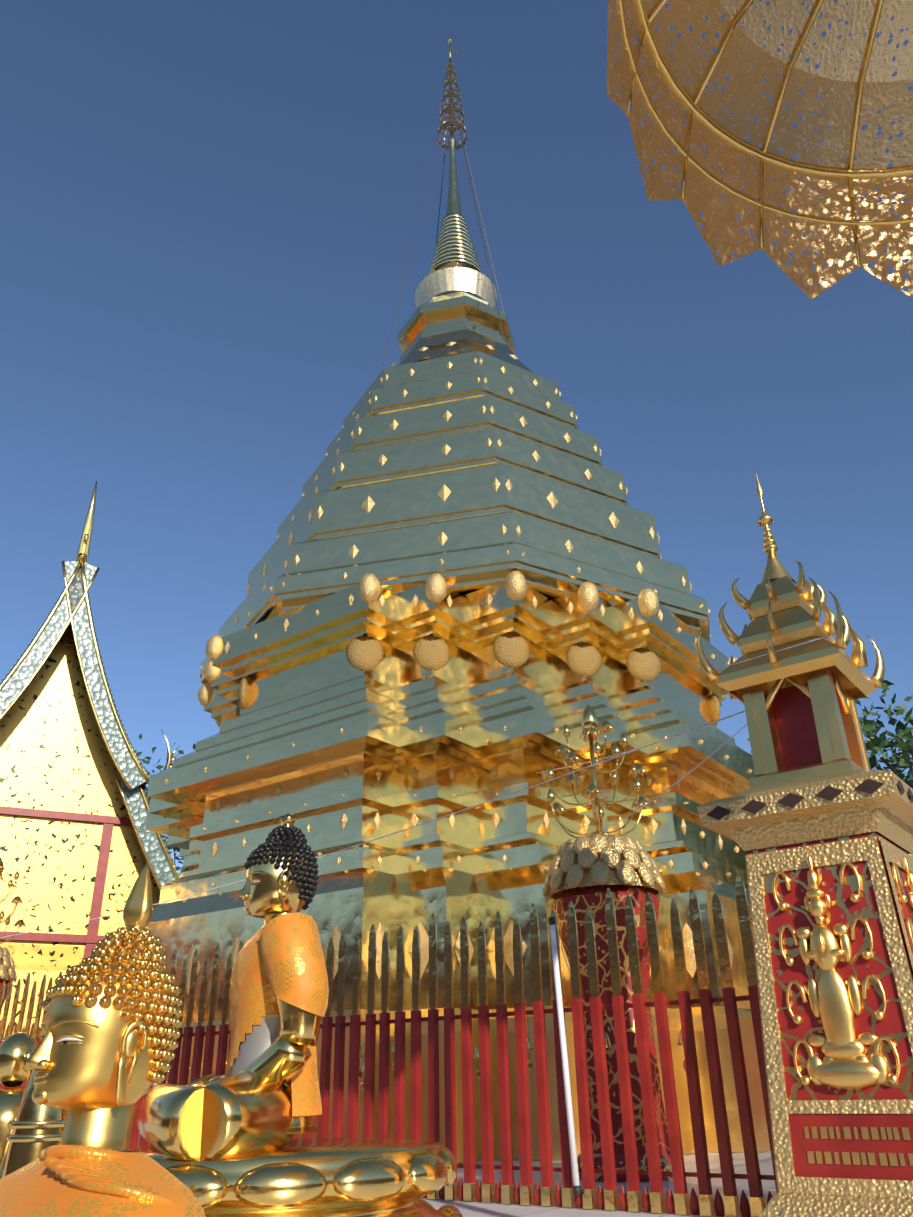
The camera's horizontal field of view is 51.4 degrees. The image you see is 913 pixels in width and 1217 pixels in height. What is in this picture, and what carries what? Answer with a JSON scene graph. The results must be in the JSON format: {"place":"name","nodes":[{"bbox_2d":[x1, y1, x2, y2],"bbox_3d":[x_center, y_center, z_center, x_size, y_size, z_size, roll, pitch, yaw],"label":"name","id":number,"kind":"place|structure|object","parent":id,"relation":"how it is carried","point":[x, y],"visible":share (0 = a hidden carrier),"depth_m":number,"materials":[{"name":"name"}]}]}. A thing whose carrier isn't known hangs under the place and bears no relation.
{"place":"outdoors","nodes":[
{"label":"outdoors","id":0,"kind":"place"},
{"bbox_2d":[0,0,912,874],"label":"sky","id":1,"kind":"structure","parent":0,"point":[210,209],"materials":[{"name":"blue"}]},
{"label":"ground","id":2,"kind":"structure","parent":0,"visible":0},
{"bbox_2d":[0,481,179,1040],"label":"temple building","id":3,"kind":"structure","parent":2,"relation":"on","point":[78,842],"depth_m":21.46,"materials":[{"name":"metal"}]},
{"bbox_2d":[134,734,195,872],"bbox_3d":[-10.476,10.902,33.012,13.449,13.305,11.818,4,-27,-10],"label":"tree","id":4,"kind":"object","parent":2,"relation":"on","point":[174,849],"visible":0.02,"depth_m":32.27,"materials":[{"name":"green plant"}]},
{"bbox_2d":[421,1151,775,1216],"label":"floor","id":5,"kind":"structure","parent":2,"relation":"on","point":[475,1209],"depth_m":5.47,"materials":[{"name":"white stone"}]},
{"bbox_2d":[0,857,25,1005],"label":"lotus stand","id":6,"kind":"object","parent":5,"relation":"on","point":[7,969],"visible":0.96,"depth_m":11.76,"materials":[{"name":"gold metal"}]},
{"bbox_2d":[0,1032,37,1178],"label":"buddha statue","id":7,"kind":"object","parent":5,"relation":"on","point":[17,1050],"visible":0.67,"depth_m":2.67,"materials":[{"name":"gold metal"}]},
{"bbox_2d":[1,1069,66,1177],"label":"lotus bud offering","id":8,"kind":"object","parent":5,"relation":"on","point":[37,1129],"visible":0.4,"depth_m":2.38,"materials":[{"name":"gold metal"}]},
{"bbox_2d":[0,862,205,1216],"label":"buddha bust","id":9,"kind":"object","parent":5,"relation":"on","point":[102,1055],"visible":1,"depth_m":1.51,"materials":[{"name":"gold metal"}]},
{"bbox_2d":[128,813,462,1216],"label":"seated buddha","id":10,"kind":"object","parent":5,"relation":"on","point":[226,1145],"visible":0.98,"depth_m":3.41,"materials":[{"name":"gold metal"}]},
{"bbox_2d":[0,873,776,1216],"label":"fence railing","id":11,"kind":"object","parent":5,"relation":"on","point":[632,1199],"visible":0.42,"depth_m":5.14,"materials":[{"name":"red metal"}]},
{"bbox_2d":[548,917,580,1194],"bbox_3d":[0.572,2.345,5.067,0.090,1.341,0.038,-19,-32,32],"label":"fence lamp tube","id":12,"kind":"object","parent":11,"relation":"attached to","point":[570,1122],"visible":0.98,"depth_m":5.03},
{"bbox_2d":[137,39,770,1162],"bbox_3d":[0.044,-3.138,16.464,8.600,21.476,8.600,-19,-32,32],"label":"pagoda","id":13,"kind":"object","parent":5,"relation":"on","point":[467,585],"visible":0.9,"depth_m":10.91,"materials":[{"name":"gold metal"}]},
{"bbox_2d":[543,705,672,1181],"bbox_3d":[1.094,2.254,6.965,0.899,3.300,0.912,-19,-32,32],"label":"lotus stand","id":14,"kind":"object","parent":5,"relation":"on","point":[584,873],"visible":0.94,"depth_m":6.70,"materials":[{"name":"gold metal"}]},
{"bbox_2d":[607,0,912,299],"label":"parasol","id":15,"kind":"object","parent":5,"relation":"on","point":[696,169],"visible":1,"depth_m":3.92,"materials":[{"name":"brown metal"}]},
{"bbox_2d":[696,474,912,1216],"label":"corner pillar","id":16,"kind":"structure","parent":5,"relation":"on","point":[815,822],"depth_m":4.27,"materials":[{"name":"gold metal"}]},
{"bbox_2d":[0,634,853,937],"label":"string lights","id":17,"kind":"object","parent":16,"relation":"attached to","point":[532,786],"visible":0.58,"depth_m":6.14,"materials":[{"name":"white"}]},
{"bbox_2d":[747,680,912,788],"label":"tree","id":18,"kind":"object","parent":2,"relation":"on","point":[874,744],"visible":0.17,"depth_m":20.55,"materials":[{"name":"green plant"}]}
]}

